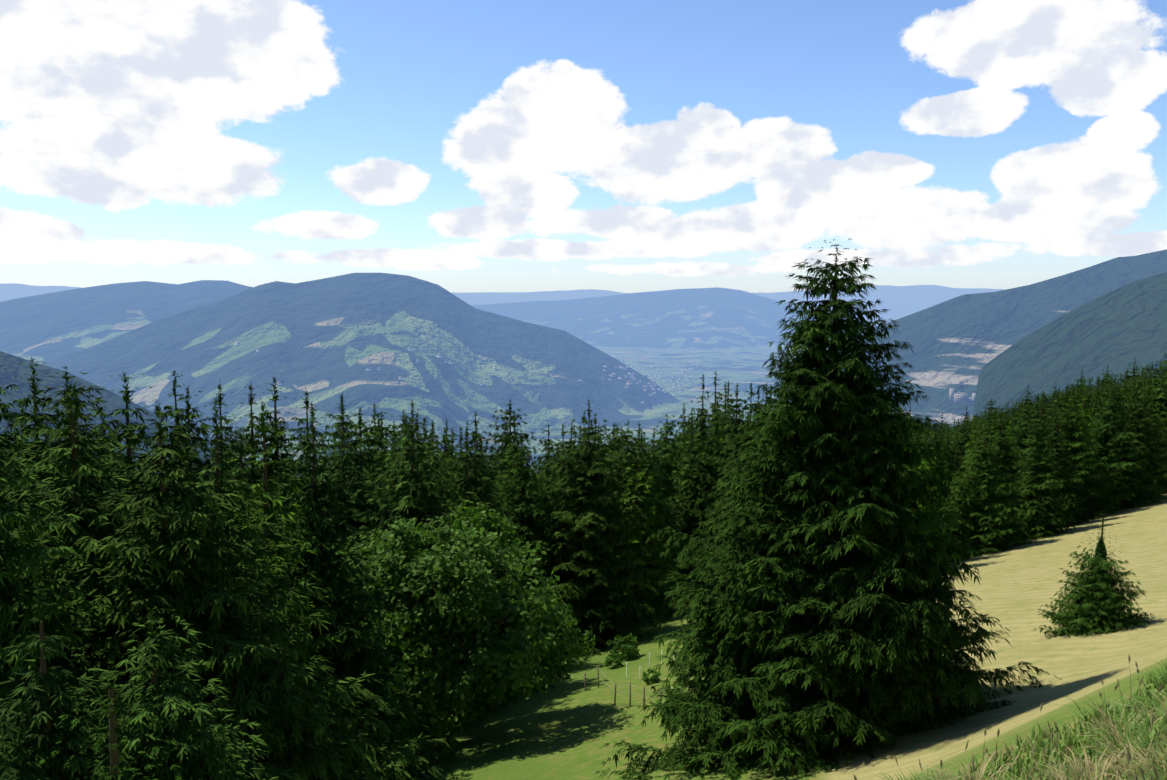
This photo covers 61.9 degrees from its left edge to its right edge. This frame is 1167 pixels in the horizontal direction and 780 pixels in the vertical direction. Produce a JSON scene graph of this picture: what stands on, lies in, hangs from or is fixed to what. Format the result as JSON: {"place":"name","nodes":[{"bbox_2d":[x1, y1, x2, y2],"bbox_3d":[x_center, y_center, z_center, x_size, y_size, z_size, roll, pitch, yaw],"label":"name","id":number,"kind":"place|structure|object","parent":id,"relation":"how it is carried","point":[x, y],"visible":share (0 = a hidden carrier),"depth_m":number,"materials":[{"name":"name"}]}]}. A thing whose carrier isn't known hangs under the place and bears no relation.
{"place":"outdoors","nodes":[
{"label":"outdoors","id":0,"kind":"place"},
{"bbox_2d":[0,0,1166,276],"bbox_3d":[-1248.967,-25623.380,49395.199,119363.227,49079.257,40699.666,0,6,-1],"label":"cloud","id":1,"kind":"structure","parent":0,"point":[116,106],"depth_m":65217.53,"materials":[{"name":"white"}]},
{"bbox_2d":[0,249,1166,779],"bbox_3d":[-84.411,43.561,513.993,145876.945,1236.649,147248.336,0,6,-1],"label":"terrain","id":2,"kind":"structure","parent":0,"point":[324,343],"depth_m":4477.53,"materials":[{"name":"plant"}]},
{"bbox_2d":[0,352,47,504],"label":"spruce","id":3,"kind":"object","parent":2,"relation":"on","point":[3,410],"depth_m":52.39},
{"bbox_2d":[0,429,54,580],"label":"spruce","id":4,"kind":"object","parent":2,"relation":"on","point":[18,470],"depth_m":34.74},
{"bbox_2d":[1,399,56,480],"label":"spruce","id":5,"kind":"object","parent":2,"relation":"on","point":[17,429],"depth_m":62.20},
{"bbox_2d":[0,357,107,564],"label":"spruce","id":6,"kind":"object","parent":2,"relation":"on","point":[37,420],"visible":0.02,"depth_m":42.53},
{"bbox_2d":[21,401,106,545],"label":"spruce","id":7,"kind":"object","parent":2,"relation":"on","point":[59,443],"visible":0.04,"depth_m":37.76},
{"bbox_2d":[0,581,131,779],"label":"spruce","id":8,"kind":"object","parent":2,"relation":"on","point":[44,733],"visible":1,"depth_m":18.39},
{"bbox_2d":[0,405,145,779],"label":"spruce","id":9,"kind":"object","parent":2,"relation":"on","point":[14,594],"visible":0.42,"depth_m":23.09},
{"bbox_2d":[8,366,140,505],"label":"spruce","id":10,"kind":"object","parent":2,"relation":"on","point":[81,416],"depth_m":58.54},
{"bbox_2d":[1,381,160,625],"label":"spruce","id":11,"kind":"object","parent":2,"relation":"on","point":[58,462],"depth_m":32.20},
{"bbox_2d":[6,372,207,571],"bbox_3d":[-19.664,10.401,44.291,17.298,22.522,19.912,-2,6,-15],"label":"spruce","id":12,"kind":"object","parent":2,"relation":"on","point":[141,435],"visible":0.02,"depth_m":42.67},
{"bbox_2d":[38,662,180,779],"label":"spruce tree","id":13,"kind":"object","parent":2,"relation":"on","point":[115,773],"visible":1,"depth_m":14.15,"materials":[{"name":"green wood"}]},
{"bbox_2d":[86,409,157,481],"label":"spruce","id":14,"kind":"object","parent":2,"relation":"on","point":[103,429],"depth_m":62.92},
{"bbox_2d":[1,384,273,777],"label":"spruce","id":15,"kind":"object","parent":2,"relation":"on","point":[78,528],"visible":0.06,"depth_m":27.32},
{"bbox_2d":[68,607,278,779],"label":"spruce","id":16,"kind":"object","parent":2,"relation":"on","point":[166,755],"visible":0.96,"depth_m":19.34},
{"bbox_2d":[152,370,211,484],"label":"spruce","id":17,"kind":"object","parent":2,"relation":"on","point":[176,410],"visible":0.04,"depth_m":68.14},
{"bbox_2d":[26,399,449,779],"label":"spruce","id":18,"kind":"object","parent":2,"relation":"on","point":[176,584],"visible":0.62,"depth_m":25.55,"materials":[{"name":"plant"}]},
{"bbox_2d":[186,379,291,587],"bbox_3d":[-22.149,11.505,59.653,11.087,24.569,14.458,0,6,4],"label":"spruce","id":19,"kind":"object","parent":2,"relation":"on","point":[228,434],"visible":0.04,"depth_m":58.47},
{"bbox_2d":[219,426,262,475],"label":"spruce","id":20,"kind":"object","parent":2,"relation":"on","point":[231,431],"depth_m":77.81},
{"bbox_2d":[121,386,378,779],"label":"spruce","id":21,"kind":"object","parent":2,"relation":"on","point":[188,426],"visible":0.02,"depth_m":36.69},
{"bbox_2d":[142,395,371,779],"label":"spruce","id":22,"kind":"object","parent":2,"relation":"on","point":[219,477],"visible":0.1,"depth_m":29.89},
{"bbox_2d":[210,381,306,538],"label":"spruce","id":23,"kind":"object","parent":2,"relation":"on","point":[252,443],"visible":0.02,"depth_m":66.82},
{"bbox_2d":[239,377,318,528],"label":"spruce","id":24,"kind":"object","parent":2,"relation":"on","point":[275,442],"depth_m":69.60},
{"bbox_2d":[256,463,304,597],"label":"spruce","id":25,"kind":"object","parent":2,"relation":"on","point":[285,491],"visible":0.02,"depth_m":63.66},
{"bbox_2d":[224,401,354,772],"bbox_3d":[-10.979,8.739,34.453,5.740,16.918,5.358,-1,6,-9],"label":"spruce","id":26,"kind":"object","parent":2,"relation":"on","point":[269,512],"visible":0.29,"depth_m":33.69,"materials":[{"name":"plant"}]},
{"bbox_2d":[211,427,384,763],"bbox_3d":[-14.134,10.405,42.506,11.406,17.643,9.816,-4,7,-35],"label":"spruce","id":27,"kind":"object","parent":2,"relation":"on","point":[241,452],"visible":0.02,"depth_m":41.09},
{"bbox_2d":[280,387,335,509],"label":"spruce","id":28,"kind":"object","parent":2,"relation":"on","point":[306,428],"depth_m":77.37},
{"bbox_2d":[287,404,391,601],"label":"spruce","id":29,"kind":"object","parent":2,"relation":"on","point":[342,475],"visible":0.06,"depth_m":58.15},
{"bbox_2d":[277,407,403,558],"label":"spruce","id":30,"kind":"object","parent":2,"relation":"on","point":[371,463],"visible":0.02,"depth_m":64.46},
{"bbox_2d":[298,391,392,515],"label":"spruce","id":31,"kind":"object","parent":2,"relation":"on","point":[344,432],"visible":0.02,"depth_m":73.33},
{"bbox_2d":[250,402,454,779],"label":"spruce","id":32,"kind":"object","parent":2,"relation":"on","point":[349,631],"visible":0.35,"depth_m":38.59,"materials":[{"name":"plant"}]},
{"bbox_2d":[355,403,397,470],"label":"spruce","id":33,"kind":"object","parent":2,"relation":"on","point":[374,418],"depth_m":98.62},
{"bbox_2d":[363,413,400,471],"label":"spruce","id":34,"kind":"object","parent":2,"relation":"on","point":[379,423],"depth_m":85.66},
{"bbox_2d":[362,412,424,500],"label":"spruce","id":35,"kind":"object","parent":2,"relation":"on","point":[382,435],"visible":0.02,"depth_m":81.25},
{"bbox_2d":[374,410,443,479],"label":"spruce","id":36,"kind":"object","parent":2,"relation":"on","point":[401,426],"visible":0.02,"depth_m":89.60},
{"bbox_2d":[367,414,451,726],"bbox_3d":[-11.929,11.504,61.689,13.845,20.361,14.464,2,6,22],"label":"spruce","id":37,"kind":"object","parent":2,"relation":"on","point":[407,454],"visible":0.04,"depth_m":60.47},
{"bbox_2d":[377,413,458,526],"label":"spruce","id":38,"kind":"object","parent":2,"relation":"on","point":[417,435],"depth_m":68.24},
{"bbox_2d":[395,400,443,481],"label":"spruce","id":39,"kind":"object","parent":2,"relation":"on","point":[412,405],"depth_m":97.05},
{"bbox_2d":[345,415,513,733],"bbox_3d":[-10.434,11.351,56.747,15.139,19.631,17.426,0,6,3],"label":"spruce","id":40,"kind":"object","parent":2,"relation":"on","point":[413,508],"visible":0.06,"depth_m":56.01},
{"bbox_2d":[416,420,456,463],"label":"spruce","id":41,"kind":"object","parent":2,"relation":"on","point":[432,423],"visible":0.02,"depth_m":108.56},
{"bbox_2d":[426,418,468,472],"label":"spruce","id":42,"kind":"object","parent":2,"relation":"on","point":[448,446],"visible":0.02,"depth_m":96.40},
{"bbox_2d":[429,427,470,508],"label":"spruce","id":43,"kind":"object","parent":2,"relation":"on","point":[447,459],"depth_m":72.38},
{"bbox_2d":[427,428,482,482],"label":"spruce","id":44,"kind":"object","parent":2,"relation":"on","point":[452,441],"depth_m":81.11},
{"bbox_2d":[332,499,594,762],"bbox_3d":[-7.557,12.050,47.779,13.242,12.452,13.891,4,7,37],"label":"deciduous tree","id":45,"kind":"object","parent":2,"relation":"on","point":[491,676],"visible":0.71,"depth_m":45.29,"materials":[{"name":"green plant"}]},
{"bbox_2d":[428,426,506,520],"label":"spruce","id":46,"kind":"object","parent":2,"relation":"on","point":[461,444],"depth_m":77.25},
{"bbox_2d":[457,411,503,509],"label":"spruce","id":47,"kind":"object","parent":2,"relation":"on","point":[481,441],"visible":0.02,"depth_m":87.14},
{"bbox_2d":[443,424,547,663],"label":"spruce","id":48,"kind":"object","parent":2,"relation":"on","point":[496,473],"visible":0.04,"depth_m":66.20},
{"bbox_2d":[433,432,562,707],"bbox_3d":[-6.938,11.577,60.329,11.450,18.403,13.180,-4,7,-35],"label":"spruce","id":49,"kind":"object","parent":2,"relation":"on","point":[466,485],"visible":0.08,"depth_m":59.11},
{"bbox_2d":[485,449,531,515],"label":"spruce","id":50,"kind":"object","parent":2,"relation":"on","point":[498,470],"visible":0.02,"depth_m":92.68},
{"bbox_2d":[484,399,541,485],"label":"spruce","id":51,"kind":"object","parent":2,"relation":"on","point":[505,426],"depth_m":117.78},
{"bbox_2d":[491,411,544,575],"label":"spruce","id":52,"kind":"object","parent":2,"relation":"on","point":[508,460],"visible":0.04,"depth_m":80.39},
{"bbox_2d":[493,429,596,650],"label":"spruce","id":53,"kind":"object","parent":2,"relation":"on","point":[523,506],"visible":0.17,"depth_m":73.86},
{"bbox_2d":[530,424,559,479],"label":"spruce","id":54,"kind":"object","parent":2,"relation":"on","point":[546,444],"depth_m":136.93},
{"bbox_2d":[530,452,571,565],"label":"spruce","id":55,"kind":"object","parent":2,"relation":"on","point":[546,471],"depth_m":90.65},
{"bbox_2d":[536,425,584,522],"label":"spruce","id":56,"kind":"object","parent":2,"relation":"on","point":[563,447],"depth_m":100.64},
{"bbox_2d":[557,422,583,484],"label":"spruce","id":57,"kind":"object","parent":2,"relation":"on","point":[571,432],"depth_m":110.52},
{"bbox_2d":[235,343,915,416],"bbox_3d":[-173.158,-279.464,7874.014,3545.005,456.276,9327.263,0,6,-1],"label":"village","id":58,"kind":"object","parent":2,"relation":"on","point":[629,383],"visible":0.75,"depth_m":6420.81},
{"bbox_2d":[561,413,618,472],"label":"spruce","id":59,"kind":"object","parent":2,"relation":"on","point":[595,432],"visible":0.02,"depth_m":125.40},
{"bbox_2d":[515,400,670,659],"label":"spruce","id":60,"kind":"object","parent":2,"relation":"on","point":[590,548],"visible":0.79,"depth_m":73.14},
{"bbox_2d":[538,650,686,709],"bbox_3d":[4.018,15.732,52.673,8.018,5.229,12.185,-4,7,-33],"label":"pasture fence","id":61,"kind":"object","parent":2,"relation":"on","point":[630,692],"visible":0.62,"depth_m":51.78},
{"bbox_2d":[594,424,633,481],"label":"spruce","id":62,"kind":"object","parent":2,"relation":"on","point":[610,444],"visible":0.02,"depth_m":102.73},
{"bbox_2d":[604,652,624,668],"bbox_3d":[1.980,17.209,61.721,1.344,1.048,1.322,-1,6,-6],"label":"bush","id":63,"kind":"object","parent":2,"relation":"on","point":[610,659],"visible":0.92,"depth_m":61.51,"materials":[{"name":"green plant"}]},
{"bbox_2d":[607,633,639,661],"bbox_3d":[2.640,17.080,64.136,2.241,1.746,2.202,0,6,2],"label":"bush","id":64,"kind":"object","parent":2,"relation":"on","point":[629,650],"visible":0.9,"depth_m":63.96,"materials":[{"name":"green plant"}]},
{"bbox_2d":[579,420,699,629],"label":"spruce","id":65,"kind":"object","parent":2,"relation":"on","point":[660,602],"visible":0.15,"depth_m":83.08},
{"bbox_2d":[617,440,679,612],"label":"conifer tree","id":66,"kind":"object","parent":2,"relation":"on","point":[649,511],"visible":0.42,"depth_m":82.11,"materials":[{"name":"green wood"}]},
{"bbox_2d":[642,668,660,683],"bbox_3d":[3.764,15.937,54.067,1.101,0.873,1.120,0,6,-2],"label":"bush","id":67,"kind":"object","parent":2,"relation":"on","point":[652,679],"visible":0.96,"depth_m":53.76,"materials":[{"name":"green plant"}]},
{"bbox_2d":[616,421,692,588],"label":"spruce","id":68,"kind":"object","parent":2,"relation":"on","point":[659,479],"visible":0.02,"depth_m":98.14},
{"bbox_2d":[618,432,692,601],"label":"spruce","id":69,"kind":"object","parent":2,"relation":"on","point":[651,469],"visible":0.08,"depth_m":93.84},
{"bbox_2d":[640,428,684,534],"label":"spruce","id":70,"kind":"object","parent":2,"relation":"on","point":[669,482],"visible":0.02,"depth_m":104.03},
{"bbox_2d":[647,414,689,490],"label":"spruce","id":71,"kind":"object","parent":2,"relation":"on","point":[669,452],"visible":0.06,"depth_m":113.42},
{"bbox_2d":[658,403,694,469],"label":"spruce","id":72,"kind":"object","parent":2,"relation":"on","point":[685,422],"depth_m":118.34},
{"bbox_2d":[663,410,714,597],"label":"spruce","id":73,"kind":"object","parent":2,"relation":"on","point":[689,467],"visible":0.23,"depth_m":97.29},
{"bbox_2d":[676,374,723,506],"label":"spruce","id":74,"kind":"object","parent":2,"relation":"on","point":[701,424],"visible":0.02,"depth_m":103.21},
{"bbox_2d":[674,371,735,488],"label":"spruce","id":75,"kind":"object","parent":2,"relation":"on","point":[714,404],"depth_m":112.33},
{"bbox_2d":[672,383,771,584],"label":"spruce","id":76,"kind":"object","parent":2,"relation":"on","point":[715,474],"visible":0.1,"depth_m":95.37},
{"bbox_2d":[708,382,741,483],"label":"conifer tree","id":77,"kind":"object","parent":2,"relation":"on","point":[726,404],"visible":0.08,"depth_m":107.99,"materials":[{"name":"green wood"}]},
{"bbox_2d":[706,381,743,441],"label":"spruce","id":78,"kind":"object","parent":2,"relation":"on","point":[728,399],"depth_m":117.33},
{"bbox_2d":[684,384,772,591],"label":"spruce","id":79,"kind":"object","parent":2,"relation":"on","point":[755,409],"visible":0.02,"depth_m":90.14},
{"bbox_2d":[593,238,1061,779],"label":"spruce","id":80,"kind":"object","parent":2,"relation":"on","point":[829,596],"visible":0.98,"depth_m":34.06,"materials":[{"name":"plant"}]},
{"bbox_2d":[881,404,944,551],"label":"spruce","id":81,"kind":"object","parent":2,"relation":"on","point":[907,441],"depth_m":86.72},
{"bbox_2d":[888,412,946,551],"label":"spruce","id":82,"kind":"object","parent":2,"relation":"on","point":[912,432],"visible":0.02,"depth_m":91.48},
{"bbox_2d":[899,418,947,548],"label":"conifer tree","id":83,"kind":"object","parent":2,"relation":"on","point":[915,469],"visible":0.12,"depth_m":76.24,"materials":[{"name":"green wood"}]},
{"bbox_2d":[915,423,959,544],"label":"conifer tree","id":84,"kind":"object","parent":2,"relation":"on","point":[929,464],"visible":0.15,"depth_m":79.77,"materials":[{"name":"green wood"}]},
{"bbox_2d":[921,422,956,500],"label":"spruce","id":85,"kind":"object","parent":2,"relation":"on","point":[946,471],"depth_m":99.31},
{"bbox_2d":[924,426,957,522],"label":"spruce","id":86,"kind":"object","parent":2,"relation":"on","point":[935,450],"visible":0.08,"depth_m":93.75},
{"bbox_2d":[939,426,958,499],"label":"spruce","id":87,"kind":"object","parent":2,"relation":"on","point":[946,441],"visible":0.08,"depth_m":104.19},
{"bbox_2d":[949,387,975,404],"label":"building","id":88,"kind":"structure","parent":2,"relation":"on","point":[957,397],"depth_m":3182.04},
{"bbox_2d":[949,420,976,482],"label":"spruce","id":89,"kind":"object","parent":2,"relation":"on","point":[965,438],"visible":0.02,"depth_m":111.83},
{"bbox_2d":[937,419,1012,551],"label":"spruce","id":90,"kind":"object","parent":2,"relation":"on","point":[978,438],"visible":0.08,"depth_m":87.67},
{"bbox_2d":[968,413,999,452],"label":"spruce","id":91,"kind":"object","parent":2,"relation":"on","point":[988,421],"depth_m":115.32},
{"bbox_2d":[931,418,1043,561],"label":"spruce","id":92,"kind":"object","parent":2,"relation":"on","point":[980,511],"visible":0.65,"depth_m":81.83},
{"bbox_2d":[979,398,999,420],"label":"spruce","id":93,"kind":"object","parent":2,"relation":"on","point":[990,409],"visible":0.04,"depth_m":387.22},
{"bbox_2d":[954,410,1027,534],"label":"spruce","id":94,"kind":"object","parent":2,"relation":"on","point":[1000,443],"visible":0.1,"depth_m":90.78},
{"bbox_2d":[989,409,1019,478],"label":"conifer tree","id":95,"kind":"object","parent":2,"relation":"on","point":[998,432],"visible":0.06,"depth_m":99.41,"materials":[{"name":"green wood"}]},
{"bbox_2d":[854,655,1166,779],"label":"grass","id":96,"kind":"structure","parent":2,"relation":"on","point":[1130,737],"depth_m":8.11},
{"bbox_2d":[1006,403,1019,457],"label":"conifer tree","id":97,"kind":"object","parent":2,"relation":"on","point":[1013,423],"visible":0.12,"depth_m":110.12,"materials":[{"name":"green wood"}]},
{"bbox_2d":[1004,401,1023,438],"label":"spruce","id":98,"kind":"object","parent":2,"relation":"on","point":[1015,411],"visible":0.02,"depth_m":168.41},
{"bbox_2d":[1006,400,1048,496],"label":"spruce","id":99,"kind":"object","parent":2,"relation":"on","point":[1020,441],"visible":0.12,"depth_m":102.47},
{"bbox_2d":[1014,394,1049,478],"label":"spruce","id":100,"kind":"object","parent":2,"relation":"on","point":[1037,409],"visible":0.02,"depth_m":112.70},
{"bbox_2d":[1014,391,1065,444],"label":"spruce","id":101,"kind":"object","parent":2,"relation":"on","point":[1052,409],"depth_m":121.69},
{"bbox_2d":[1001,396,1080,541],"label":"spruce","id":102,"kind":"object","parent":2,"relation":"on","point":[1039,501],"visible":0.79,"depth_m":84.77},
{"bbox_2d":[1042,394,1092,527],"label":"spruce","id":103,"kind":"object","parent":2,"relation":"on","point":[1062,479],"visible":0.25,"depth_m":88.87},
{"bbox_2d":[1048,388,1090,437],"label":"spruce","id":104,"kind":"object","parent":2,"relation":"on","point":[1068,407],"depth_m":105.79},
{"bbox_2d":[1026,389,1134,520],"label":"spruce","id":105,"kind":"object","parent":2,"relation":"on","point":[1080,462],"visible":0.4,"depth_m":92.41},
{"bbox_2d":[1069,383,1092,429],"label":"spruce","id":106,"kind":"object","parent":2,"relation":"on","point":[1077,399],"visible":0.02,"depth_m":112.55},
{"bbox_2d":[1065,381,1098,419],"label":"spruce","id":107,"kind":"object","parent":2,"relation":"on","point":[1082,390],"depth_m":149.20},
{"bbox_2d":[1075,382,1095,458],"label":"spruce tree","id":108,"kind":"object","parent":2,"relation":"on","point":[1084,404],"visible":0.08,"depth_m":100.86,"materials":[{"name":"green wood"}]},
{"bbox_2d":[1036,512,1157,638],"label":"spruce tree","id":109,"kind":"object","parent":2,"relation":"on","point":[1099,603],"visible":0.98,"depth_m":44.32,"materials":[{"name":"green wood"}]},
{"bbox_2d":[1085,378,1109,433],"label":"spruce","id":110,"kind":"object","parent":2,"relation":"on","point":[1096,405],"depth_m":115.33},
{"bbox_2d":[1086,376,1112,418],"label":"spruce","id":111,"kind":"object","parent":2,"relation":"on","point":[1099,388],"visible":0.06,"depth_m":151.54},
{"bbox_2d":[1090,375,1129,451],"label":"spruce","id":112,"kind":"object","parent":2,"relation":"on","point":[1124,396],"visible":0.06,"depth_m":108.49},
{"bbox_2d":[1077,377,1166,511],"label":"spruce","id":113,"kind":"object","parent":2,"relation":"on","point":[1112,447],"visible":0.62,"depth_m":94.66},
{"bbox_2d":[1118,370,1166,498],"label":"spruce","id":114,"kind":"object","parent":2,"relation":"on","point":[1137,416],"visible":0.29,"depth_m":97.88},
{"bbox_2d":[1123,366,1163,419],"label":"spruce","id":115,"kind":"object","parent":2,"relation":"on","point":[1144,380],"visible":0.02,"depth_m":116.66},
{"bbox_2d":[1130,366,1166,493],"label":"spruce","id":116,"kind":"object","parent":2,"relation":"on","point":[1146,392],"visible":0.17,"depth_m":102.53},
{"bbox_2d":[1138,363,1166,462],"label":"spruce","id":117,"kind":"object","parent":2,"relation":"on","point":[1161,394],"visible":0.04,"depth_m":110.33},
{"bbox_2d":[1155,407,1166,491],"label":"spruce","id":118,"kind":"object","parent":2,"relation":"on","point":[1162,419],"visible":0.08,"depth_m":106.75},
{"bbox_2d":[0,0,1166,292],"label":"sky","id":119,"kind":"structure","parent":0,"point":[408,70],"materials":[{"name":"blue"}]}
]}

